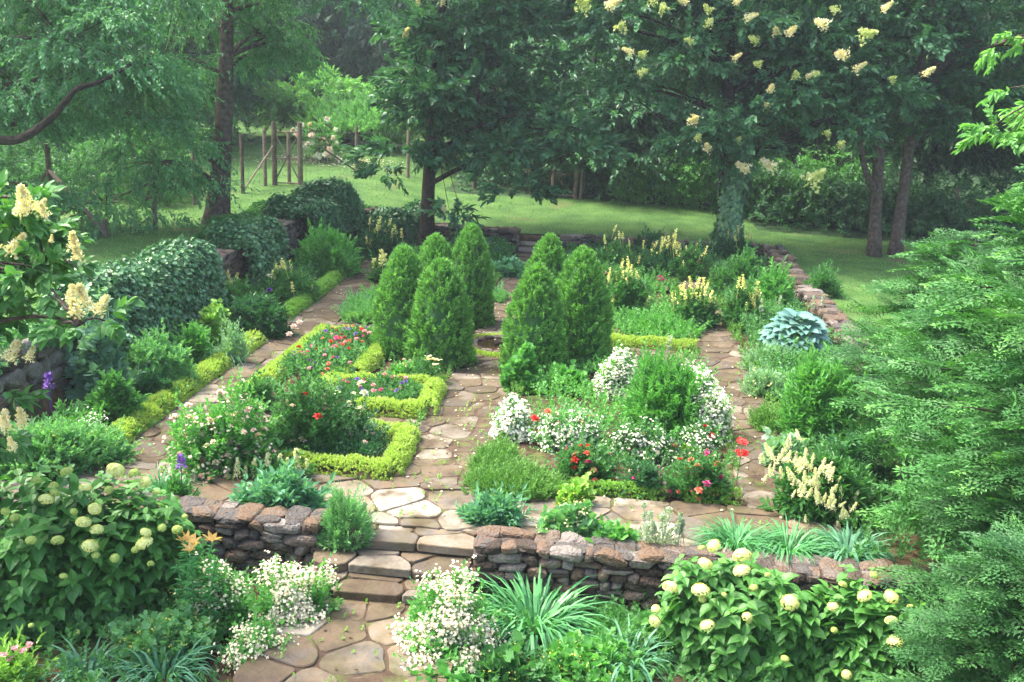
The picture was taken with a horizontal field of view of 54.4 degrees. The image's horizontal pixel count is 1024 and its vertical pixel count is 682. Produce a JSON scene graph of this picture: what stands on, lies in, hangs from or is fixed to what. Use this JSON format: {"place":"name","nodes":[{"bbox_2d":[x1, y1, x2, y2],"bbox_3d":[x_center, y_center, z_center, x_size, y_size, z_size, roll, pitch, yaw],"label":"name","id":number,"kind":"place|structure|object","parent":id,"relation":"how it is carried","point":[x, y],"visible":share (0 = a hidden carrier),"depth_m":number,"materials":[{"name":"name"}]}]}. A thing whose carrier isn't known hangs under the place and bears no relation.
{"place":"outdoors","nodes":[
{"label":"outdoors","id":0,"kind":"place"},
{"bbox_2d":[109,259,386,463],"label":"stone path","id":1,"kind":"structure","parent":0,"point":[149,455],"depth_m":19.52,"materials":[{"name":"beige stone"}]},
{"bbox_2d":[233,596,453,681],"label":"stone path","id":2,"kind":"structure","parent":0,"point":[346,661],"depth_m":10.45,"materials":[{"name":"beige stone"}]},
{"bbox_2d":[390,357,514,484],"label":"stone path","id":3,"kind":"structure","parent":0,"point":[470,382],"depth_m":16.23,"materials":[{"name":"beige stone"}]},
{"bbox_2d":[68,459,841,545],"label":"stone path","id":4,"kind":"structure","parent":0,"point":[393,499],"depth_m":13.34,"materials":[{"name":"beige stone"}]},
{"bbox_2d":[227,456,334,510],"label":"hellebore clump","id":5,"kind":"object","parent":4,"relation":"on","point":[283,487],"visible":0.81,"depth_m":12.83,"materials":[{"name":"green plant"}]},
{"bbox_2d":[0,233,1011,681],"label":"ground","id":6,"kind":"structure","parent":0,"point":[522,445],"depth_m":14.38,"materials":[{"name":"soil"}]},
{"bbox_2d":[0,623,58,681],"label":"garden phlox","id":7,"kind":"object","parent":6,"relation":"on","point":[19,658],"visible":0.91,"depth_m":9.92,"materials":[{"name":"green plant"}]},
{"bbox_2d":[0,407,143,483],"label":"catmint mass","id":8,"kind":"object","parent":6,"relation":"on","point":[79,444],"visible":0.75,"depth_m":13.72,"materials":[{"name":"green plant"}]},
{"bbox_2d":[0,169,145,468],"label":"lilac tree","id":9,"kind":"object","parent":6,"relation":"on","point":[24,210],"visible":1,"depth_m":9.53,"materials":[{"name":"green plant"}]},
{"bbox_2d":[0,279,193,408],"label":"stone wall","id":10,"kind":"structure","parent":6,"relation":"on","point":[22,375],"depth_m":15.43,"materials":[{"name":"grey stone"}]},
{"bbox_2d":[0,462,202,649],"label":"hydrangea bush","id":11,"kind":"object","parent":6,"relation":"on","point":[60,552],"visible":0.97,"depth_m":10.89,"materials":[{"name":"green plant"}]},
{"bbox_2d":[0,112,202,207],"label":"undergrowth","id":12,"kind":"object","parent":6,"relation":"on","point":[22,161],"visible":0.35,"depth_m":32.89,"materials":[{"name":"green plant"}]},
{"bbox_2d":[62,283,144,408],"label":"plume poppy","id":13,"kind":"object","parent":6,"relation":"on","point":[91,358],"visible":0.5,"depth_m":16.13,"materials":[{"name":"green plant"}]},
{"bbox_2d":[0,0,232,245],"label":"elm tree","id":14,"kind":"object","parent":6,"relation":"on","point":[24,56],"visible":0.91,"depth_m":23.26,"materials":[{"name":"green plant"}]},
{"bbox_2d":[76,367,158,428],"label":"green bush","id":15,"kind":"object","parent":6,"relation":"on","point":[117,395],"visible":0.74,"depth_m":15.36,"materials":[{"name":"green plant"}]},
{"bbox_2d":[36,234,228,359],"bbox_3d":[-7.154,-0.684,19.246,1.481,2.224,5.689,4,15,6],"label":"ivy hedge","id":16,"kind":"object","parent":6,"relation":"on","point":[151,275],"visible":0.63,"depth_m":19.09,"materials":[{"name":"green plant"}]},
{"bbox_2d":[97,630,222,681],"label":"iris clump","id":17,"kind":"object","parent":6,"relation":"on","point":[143,657],"visible":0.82,"depth_m":10.30,"materials":[{"name":"green plant"}]},
{"bbox_2d":[120,317,204,392],"bbox_3d":[-6.173,0.247,17.254,1.601,1.330,1.710,-3,16,-20],"label":"cranesbill mound","id":18,"kind":"object","parent":6,"relation":"on","point":[165,355],"visible":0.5,"depth_m":17.16,"materials":[{"name":"green plant"}]},
{"bbox_2d":[0,481,327,581],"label":"stone wall","id":19,"kind":"structure","parent":6,"relation":"on","point":[249,532],"depth_m":12.25,"materials":[{"name":"grey stone"}]},
{"bbox_2d":[108,598,229,675],"bbox_3d":[-3.691,3.151,10.729,1.278,0.724,0.928,-3,16,-20],"label":"lady mantle","id":20,"kind":"object","parent":6,"relation":"on","point":[181,628],"visible":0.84,"depth_m":10.57,"materials":[{"name":"green plant"}]},
{"bbox_2d":[105,328,266,445],"bbox_3d":[-5.670,0.707,17.460,0.606,0.344,6.561,4,15,5],"label":"edging hedge","id":21,"kind":"object","parent":6,"relation":"on","point":[200,370],"visible":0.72,"depth_m":16.87,"materials":[{"name":"green plant"}]},
{"bbox_2d":[170,529,222,617],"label":"lily plant","id":22,"kind":"object","parent":6,"relation":"on","point":[188,587],"visible":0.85,"depth_m":10.96,"materials":[{"name":"green plant"}]},
{"bbox_2d":[174,544,256,635],"bbox_3d":[-3.350,2.720,11.139,1.010,1.164,0.874,-2,16,-17],"label":"feverfew","id":23,"kind":"object","parent":6,"relation":"on","point":[233,594],"visible":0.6,"depth_m":11.05,"materials":[{"name":"green plant"}]},
{"bbox_2d":[140,358,297,483],"bbox_3d":[-4.055,1.049,13.898,2.242,1.778,1.225,-2,16,-16],"label":"rose bush","id":24,"kind":"object","parent":6,"relation":"on","point":[217,432],"visible":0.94,"depth_m":13.81,"materials":[{"name":"green plant"}]},
{"bbox_2d":[47,0,425,239],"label":"elm tree","id":25,"kind":"object","parent":6,"relation":"on","point":[217,181],"visible":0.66,"depth_m":27.53,"materials":[{"name":"green plant"}]},
{"bbox_2d":[204,214,289,296],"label":"ivy hedge","id":26,"kind":"object","parent":6,"relation":"on","point":[259,242],"visible":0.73,"depth_m":23.96,"materials":[{"name":"green plant"}]},
{"bbox_2d":[211,606,299,674],"bbox_3d":[-2.637,3.125,10.510,1.035,0.916,0.856,-6,17,-30],"label":"feverfew","id":27,"kind":"object","parent":6,"relation":"on","point":[255,640],"visible":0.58,"depth_m":10.43,"materials":[{"name":"white plant"}]},
{"bbox_2d":[226,289,302,339],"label":"peony bush","id":28,"kind":"object","parent":6,"relation":"on","point":[264,316],"visible":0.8,"depth_m":20.83,"materials":[{"name":"green plant"}]},
{"bbox_2d":[222,544,343,634],"bbox_3d":[-2.549,2.872,11.145,1.189,1.137,1.223,15,20,40],"label":"feverfew","id":29,"kind":"object","parent":6,"relation":"on","point":[285,596],"visible":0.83,"depth_m":11.00,"materials":[{"name":"white plant"}]},
{"bbox_2d":[251,258,322,305],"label":"foxtail perennial","id":30,"kind":"object","parent":6,"relation":"on","point":[284,284],"visible":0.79,"depth_m":23.90,"materials":[{"name":"green plant"}]},
{"bbox_2d":[261,176,364,246],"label":"ivy hedge","id":31,"kind":"object","parent":6,"relation":"on","point":[328,201],"visible":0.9,"depth_m":29.94,"materials":[{"name":"green plant"}]},
{"bbox_2d":[245,62,380,141],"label":"dogwood tree","id":32,"kind":"object","parent":6,"relation":"on","point":[285,100],"visible":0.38,"depth_m":49.21,"materials":[{"name":"green plant"}]},
{"bbox_2d":[265,360,364,462],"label":"rose bush","id":33,"kind":"object","parent":6,"relation":"on","point":[300,427],"visible":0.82,"depth_m":14.44,"materials":[{"name":"green plant"}]},
{"bbox_2d":[289,216,364,277],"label":"willowy bush","id":34,"kind":"object","parent":6,"relation":"on","point":[329,250],"visible":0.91,"depth_m":27.08,"materials":[{"name":"green plant"}]},
{"bbox_2d":[280,324,373,386],"bbox_3d":[-3.474,0.160,19.289,1.374,0.548,3.420,4,15,4],"label":"geranium bed","id":35,"kind":"object","parent":6,"relation":"on","point":[358,334],"visible":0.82,"depth_m":19.00,"materials":[{"name":"green plant"}]},
{"bbox_2d":[273,418,421,480],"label":"edging hedge","id":36,"kind":"object","parent":6,"relation":"on","point":[405,430],"visible":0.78,"depth_m":14.24,"materials":[{"name":"green plant"}]},
{"bbox_2d":[316,474,381,551],"bbox_3d":[-2.044,2.112,12.229,0.934,0.900,0.811,-8,19,-35],"label":"santolina mound","id":37,"kind":"object","parent":6,"relation":"on","point":[338,520],"visible":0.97,"depth_m":12.15,"materials":[{"name":"green plant"}]},
{"bbox_2d":[308,89,422,148],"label":"viburnum shrub","id":38,"kind":"object","parent":6,"relation":"on","point":[363,116],"visible":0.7,"depth_m":46.16,"materials":[{"name":"green plant"}]},
{"bbox_2d":[331,370,423,407],"bbox_3d":[-2.313,0.811,17.311,1.649,0.417,1.318,4,15,4],"label":"geranium bed","id":39,"kind":"object","parent":6,"relation":"on","point":[406,387],"visible":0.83,"depth_m":17.27,"materials":[{"name":"green plant"}]},
{"bbox_2d":[348,198,420,246],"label":"ivy hedge","id":40,"kind":"object","parent":6,"relation":"on","point":[408,220],"visible":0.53,"depth_m":32.07,"materials":[{"name":"green plant"}]},
{"bbox_2d":[308,564,466,604],"bbox_3d":[-1.502,2.888,11.713,1.948,0.119,0.617,4,15,4],"label":"stone step","id":41,"kind":"object","parent":6,"relation":"on","point":[371,587],"visible":0.45,"depth_m":11.57,"materials":[{"name":"beige stone"}]},
{"bbox_2d":[334,371,446,418],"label":"edging hedge","id":42,"kind":"object","parent":6,"relation":"on","point":[432,383],"visible":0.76,"depth_m":16.82,"materials":[{"name":"green plant"}]},
{"bbox_2d":[313,544,471,581],"bbox_3d":[-1.455,2.665,12.089,1.917,0.113,0.618,4,15,5],"label":"stone step","id":43,"kind":"object","parent":6,"relation":"on","point":[380,562],"visible":0.75,"depth_m":11.96,"materials":[{"name":"beige stone"}]},
{"bbox_2d":[368,242,424,360],"bbox_3d":[-2.187,-0.803,19.995,1.420,2.407,1.424,7,16,15],"label":"spruce tree","id":44,"kind":"object","parent":6,"relation":"on","point":[401,271],"visible":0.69,"depth_m":19.65,"materials":[{"name":"green plant"}]},
{"bbox_2d":[321,524,477,555],"bbox_3d":[-1.391,2.438,12.481,1.946,0.121,0.608,4,15,4],"label":"stone step","id":45,"kind":"object","parent":6,"relation":"on","point":[440,541],"visible":0.59,"depth_m":12.26,"materials":[{"name":"beige stone"}]},
{"bbox_2d":[400,256,477,371],"bbox_3d":[-1.367,-0.549,19.440,1.517,2.261,1.518,12,18,32],"label":"spruce tree","id":46,"kind":"object","parent":6,"relation":"on","point":[443,331],"visible":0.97,"depth_m":19.13,"materials":[{"name":"green plant"}]},
{"bbox_2d":[393,614,485,674],"bbox_3d":[-0.733,3.283,10.487,1.052,0.800,0.851,2,15,-4],"label":"feverfew","id":47,"kind":"object","parent":6,"relation":"on","point":[457,657],"visible":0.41,"depth_m":10.42,"materials":[{"name":"white plant"}]},
{"bbox_2d":[376,555,516,659],"bbox_3d":[-0.674,2.914,10.751,1.533,1.346,1.078,2,15,-3],"label":"feverfew","id":48,"kind":"object","parent":6,"relation":"on","point":[465,608],"visible":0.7,"depth_m":10.63,"materials":[{"name":"white plant"}]},
{"bbox_2d":[126,251,805,469],"bbox_3d":[0.041,-0.450,22.626,10.612,0.316,18.327,4,15,4],"label":"ground cover","id":49,"kind":"object","parent":6,"relation":"on","point":[518,386],"visible":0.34,"depth_m":18.08,"materials":[{"name":"green plant"}]},
{"bbox_2d":[451,221,496,328],"bbox_3d":[-0.985,-1.498,22.649,1.319,2.479,1.320,0,15,-10],"label":"spruce tree","id":50,"kind":"object","parent":6,"relation":"on","point":[470,250],"visible":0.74,"depth_m":22.33,"materials":[{"name":"green plant"}]},
{"bbox_2d":[8,554,951,681],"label":"ground cover","id":51,"kind":"object","parent":6,"relation":"on","point":[95,678],"visible":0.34,"depth_m":10.54,"materials":[{"name":"green plant"}]},
{"bbox_2d":[339,0,633,252],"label":"tree","id":52,"kind":"object","parent":6,"relation":"on","point":[425,93],"visible":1,"depth_m":30.52,"materials":[{"name":"green plant"}]},
{"bbox_2d":[454,480,537,527],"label":"peony bush","id":53,"kind":"object","parent":6,"relation":"on","point":[483,509],"visible":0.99,"depth_m":12.71,"materials":[{"name":"green plant"}]},
{"bbox_2d":[462,629,544,681],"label":"lady mantle","id":54,"kind":"object","parent":6,"relation":"on","point":[505,657],"visible":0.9,"depth_m":10.35,"materials":[{"name":"green plant"}]},
{"bbox_2d":[486,392,535,443],"bbox_3d":[0.001,1.232,15.803,0.895,0.905,0.728,-5,17,-27],"label":"white phlox","id":55,"kind":"object","parent":6,"relation":"on","point":[511,418],"visible":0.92,"depth_m":15.65,"materials":[{"name":"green plant"}]},
{"bbox_2d":[29,231,993,567],"bbox_3d":[0.287,-0.480,22.187,13.779,0.617,20.959,4,15,4],"label":"ground cover","id":56,"kind":"object","parent":6,"relation":"on","point":[773,361],"visible":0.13,"depth_m":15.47,"materials":[{"name":"green plant"}]},
{"bbox_2d":[1,0,1023,168],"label":"wood","id":57,"kind":"object","parent":6,"relation":"on","point":[342,47],"visible":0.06,"depth_m":57.65,"materials":[{"name":"green plant"}]},
{"bbox_2d":[458,445,573,501],"bbox_3d":[0.097,1.844,14.035,1.745,0.447,1.588,3,15,1],"label":"thyme carpet","id":58,"kind":"object","parent":6,"relation":"on","point":[520,473],"visible":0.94,"depth_m":13.83,"materials":[{"name":"green plant"}]},
{"bbox_2d":[16,96,1023,244],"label":"undergrowth","id":59,"kind":"object","parent":6,"relation":"on","point":[995,181],"visible":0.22,"depth_m":35.98,"materials":[{"name":"green plant"}]},
{"bbox_2d":[349,243,717,447],"bbox_3d":[0.343,-0.734,23.254,8.449,0.534,16.226,3,15,0],"label":"ground cover","id":60,"kind":"object","parent":6,"relation":"on","point":[604,397],"visible":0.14,"depth_m":18.78,"materials":[{"name":"green plant"}]},
{"bbox_2d":[497,260,570,379],"bbox_3d":[0.441,-0.378,18.914,1.453,2.363,1.458,-5,17,-27],"label":"spruce tree","id":61,"kind":"object","parent":6,"relation":"on","point":[535,303],"visible":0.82,"depth_m":18.58,"materials":[{"name":"green plant"}]},
{"bbox_2d":[469,565,623,660],"bbox_3d":[0.232,3.451,11.505,2.156,1.347,2.080,3,15,0],"label":"daylily","id":62,"kind":"object","parent":6,"relation":"on","point":[559,608],"visible":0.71,"depth_m":11.52,"materials":[{"name":"green plant"}]},
{"bbox_2d":[522,394,605,452],"bbox_3d":[0.821,1.304,15.509,1.324,0.962,1.284,3,15,4],"label":"white phlox","id":63,"kind":"object","parent":6,"relation":"on","point":[565,423],"visible":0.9,"depth_m":15.40,"materials":[{"name":"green plant"}]},
{"bbox_2d":[535,499,621,537],"bbox_3d":[0.831,2.260,12.440,1.072,0.631,0.644,4,15,4],"label":"lady mantle","id":64,"kind":"object","parent":6,"relation":"on","point":[580,518],"visible":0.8,"depth_m":12.35,"materials":[{"name":"green plant"}]},
{"bbox_2d":[542,425,626,489],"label":"rose bush","id":65,"kind":"object","parent":6,"relation":"on","point":[581,460],"visible":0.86,"depth_m":14.07,"materials":[{"name":"green plant"}]},
{"bbox_2d":[555,243,614,372],"bbox_3d":[1.348,-0.667,19.752,1.509,2.584,1.573,-1,15,-12],"label":"spruce tree","id":66,"kind":"object","parent":6,"relation":"on","point":[587,302],"visible":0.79,"depth_m":19.36,"materials":[{"name":"green plant"}]},
{"bbox_2d":[498,26,678,193],"bbox_3d":[3.303,-9.365,40.107,7.872,6.853,7.287,3,15,0],"label":"woodland tree","id":67,"kind":"object","parent":6,"relation":"on","point":[574,75],"visible":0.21,"depth_m":38.69,"materials":[{"name":"green plant"}]},
{"bbox_2d":[523,623,654,681],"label":"lady mantle","id":68,"kind":"object","parent":6,"relation":"on","point":[573,645],"visible":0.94,"depth_m":10.57,"materials":[{"name":"green plant"}]},
{"bbox_2d":[592,340,640,400],"bbox_3d":[1.891,0.563,18.011,0.941,1.204,0.928,14,19,37],"label":"white phlox","id":69,"kind":"object","parent":6,"relation":"on","point":[610,375],"visible":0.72,"depth_m":17.88,"materials":[{"name":"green plant"}]},
{"bbox_2d":[607,256,657,315],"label":"foxtail perennial","id":70,"kind":"object","parent":6,"relation":"on","point":[628,289],"visible":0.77,"depth_m":24.11,"materials":[{"name":"green plant"}]},
{"bbox_2d":[579,404,702,465],"bbox_3d":[1.964,1.410,15.170,1.911,0.963,0.828,5,15,8],"label":"white phlox","id":71,"kind":"object","parent":6,"relation":"on","point":[642,438],"visible":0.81,"depth_m":15.06,"materials":[{"name":"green plant"}]},
{"bbox_2d":[559,63,747,203],"bbox_3d":[5.627,-7.996,38.910,8.079,5.679,6.598,3,15,0],"label":"woodland tree","id":72,"kind":"object","parent":6,"relation":"on","point":[615,118],"visible":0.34,"depth_m":37.52,"materials":[{"name":"green plant"}]},
{"bbox_2d":[613,334,720,434],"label":"feathery cosmos","id":73,"kind":"object","parent":6,"relation":"on","point":[663,390],"visible":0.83,"depth_m":16.12,"materials":[{"name":"green plant"}]},
{"bbox_2d":[668,275,723,328],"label":"foxtail perennial","id":74,"kind":"object","parent":6,"relation":"on","point":[703,308],"visible":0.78,"depth_m":23.26,"materials":[{"name":"green plant"}]},
{"bbox_2d":[661,435,741,503],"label":"rose bush","id":75,"kind":"object","parent":6,"relation":"on","point":[703,472],"visible":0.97,"depth_m":13.70,"materials":[{"name":"green plant"}]},
{"bbox_2d":[681,365,737,445],"bbox_3d":[3.137,1.040,16.115,1.005,1.349,0.971,6,15,11],"label":"white phlox","id":76,"kind":"object","parent":6,"relation":"on","point":[717,406],"visible":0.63,"depth_m":15.98,"materials":[{"name":"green plant"}]},
{"bbox_2d":[684,510,791,561],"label":"lily turf","id":77,"kind":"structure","parent":6,"relation":"on","point":[726,537],"depth_m":12.40,"materials":[{"name":"green plant"}]},
{"bbox_2d":[472,525,1013,649],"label":"stone wall","id":78,"kind":"structure","parent":6,"relation":"on","point":[630,569],"depth_m":11.84,"materials":[{"name":"grey stone"}]},
{"bbox_2d":[641,539,851,681],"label":"hydrangea bush","id":79,"kind":"object","parent":6,"relation":"on","point":[723,614],"visible":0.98,"depth_m":10.49,"materials":[{"name":"green plant"}]},
{"bbox_2d":[549,0,969,247],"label":"lilac tree","id":80,"kind":"object","parent":6,"relation":"on","point":[730,142],"visible":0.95,"depth_m":29.64,"materials":[{"name":"green plant"}]},
{"bbox_2d":[625,0,903,169],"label":"woodland tree","id":81,"kind":"object","parent":6,"relation":"on","point":[783,130],"visible":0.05,"depth_m":40.42,"materials":[{"name":"green plant"}]},
{"bbox_2d":[577,159,959,235],"bbox_3d":[9.130,-5.438,36.989,13.678,2.537,0.684,7,16,15],"label":"wire fence","id":82,"kind":"object","parent":6,"relation":"on","point":[705,204],"visible":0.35,"depth_m":37.37,"materials":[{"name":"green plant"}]},
{"bbox_2d":[605,144,717,212],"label":"fence vine","id":83,"kind":"object","parent":82,"relation":"attached to","point":[687,174],"visible":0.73,"depth_m":37.58,"materials":[{"name":"green plant"}]},
{"bbox_2d":[699,154,837,224],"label":"fence vine","id":84,"kind":"object","parent":82,"relation":"attached to","point":[775,180],"visible":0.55,"depth_m":36.49,"materials":[{"name":"green plant"}]},
{"bbox_2d":[805,171,987,239],"bbox_3d":[13.540,-4.722,35.532,6.192,2.545,2.088,8,16,19],"label":"fence vine","id":85,"kind":"object","parent":82,"relation":"attached to","point":[937,196],"visible":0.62,"depth_m":35.33,"materials":[{"name":"green plant"}]},
{"bbox_2d":[735,513,844,564],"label":"lily turf","id":86,"kind":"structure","parent":6,"relation":"on","point":[783,547],"depth_m":12.30,"materials":[{"name":"green plant"}]},
{"bbox_2d":[758,294,832,353],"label":"hosta","id":87,"kind":"object","parent":6,"relation":"on","point":[787,319],"visible":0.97,"depth_m":20.90,"materials":[{"name":"green plant"}]},
{"bbox_2d":[774,340,868,445],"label":"phlox clump","id":88,"kind":"object","parent":6,"relation":"on","point":[811,390],"visible":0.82,"depth_m":15.92,"materials":[{"name":"green plant"}]},
{"bbox_2d":[752,138,891,222],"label":"shrub","id":89,"kind":"object","parent":6,"relation":"on","point":[802,160],"visible":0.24,"depth_m":37.34,"materials":[{"name":"green plant"}]},
{"bbox_2d":[756,429,892,528],"bbox_3d":[4.052,1.781,13.204,2.043,1.530,1.364,2,15,-3],"label":"astilbe","id":90,"kind":"object","parent":6,"relation":"on","point":[813,485],"visible":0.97,"depth_m":13.15,"materials":[{"name":"beige plant"}]},
{"bbox_2d":[802,520,900,564],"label":"lily turf","id":91,"kind":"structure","parent":6,"relation":"on","point":[847,538],"depth_m":12.32,"materials":[{"name":"green plant"}]},
{"bbox_2d":[763,244,947,439],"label":"stone wall","id":92,"kind":"structure","parent":6,"relation":"on","point":[833,316],"depth_m":24.69,"materials":[{"name":"beige stone"}]},
{"bbox_2d":[816,564,925,681],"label":"hydrangea bush","id":93,"kind":"object","parent":6,"relation":"on","point":[859,618],"visible":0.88,"depth_m":10.31,"materials":[{"name":"green plant"}]},
{"bbox_2d":[735,0,1023,256],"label":"woodland tree","id":94,"kind":"object","parent":6,"relation":"on","point":[887,47],"visible":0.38,"depth_m":30.86,"materials":[{"name":"green plant"}]},
{"bbox_2d":[783,0,1023,197],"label":"woodland tree","id":95,"kind":"object","parent":6,"relation":"on","point":[929,154],"visible":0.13,"depth_m":38.00,"materials":[{"name":"green plant"}]},
{"bbox_2d":[817,228,1021,431],"bbox_3d":[7.322,-0.223,16.610,4.872,3.250,4.698,-8,18,-34],"label":"hemlock tree","id":96,"kind":"object","parent":6,"relation":"on","point":[949,245],"visible":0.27,"depth_m":16.55,"materials":[{"name":"green plant"}]},
{"bbox_2d":[830,247,1023,488],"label":"hemlock tree","id":97,"kind":"object","parent":6,"relation":"on","point":[918,337],"visible":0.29,"depth_m":13.82,"materials":[{"name":"green plant"}]},
{"bbox_2d":[849,0,1023,256],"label":"woodland tree","id":98,"kind":"object","parent":6,"relation":"on","point":[957,82],"visible":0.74,"depth_m":31.12,"materials":[{"name":"green plant"}]},
{"bbox_2d":[856,164,1023,641],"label":"hemlock tree","id":99,"kind":"object","parent":6,"relation":"on","point":[1012,321],"visible":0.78,"depth_m":11.39,"materials":[{"name":"green plant"}]},
{"bbox_2d":[860,514,1023,681],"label":"hemlock tree","id":100,"kind":"object","parent":6,"relation":"on","point":[982,579],"visible":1,"depth_m":8.95,"materials":[{"name":"green plant"}]},
{"bbox_2d":[868,383,1023,672],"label":"hemlock tree","id":101,"kind":"object","parent":6,"relation":"on","point":[1015,467],"visible":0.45,"depth_m":10.47,"materials":[{"name":"green plant"}]},
{"bbox_2d":[950,31,1023,216],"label":"maple tree","id":102,"kind":"object","parent":6,"relation":"on","point":[1014,136],"visible":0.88,"depth_m":12.90,"materials":[{"name":"green plant"}]},
{"bbox_2d":[1,101,1014,435],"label":"lawn","id":103,"kind":"structure","parent":0,"point":[669,215],"depth_m":34.80,"materials":[{"name":"green plant"}]},
{"bbox_2d":[38,49,1023,488],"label":"woodland floor","id":104,"kind":"structure","parent":0,"point":[780,227],"depth_m":38.79,"materials":[{"name":"green plant"}]},
{"bbox_2d":[678,281,786,510],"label":"stone path","id":105,"kind":"structure","parent":0,"point":[753,497],"depth_m":18.09,"materials":[{"name":"beige stone"}]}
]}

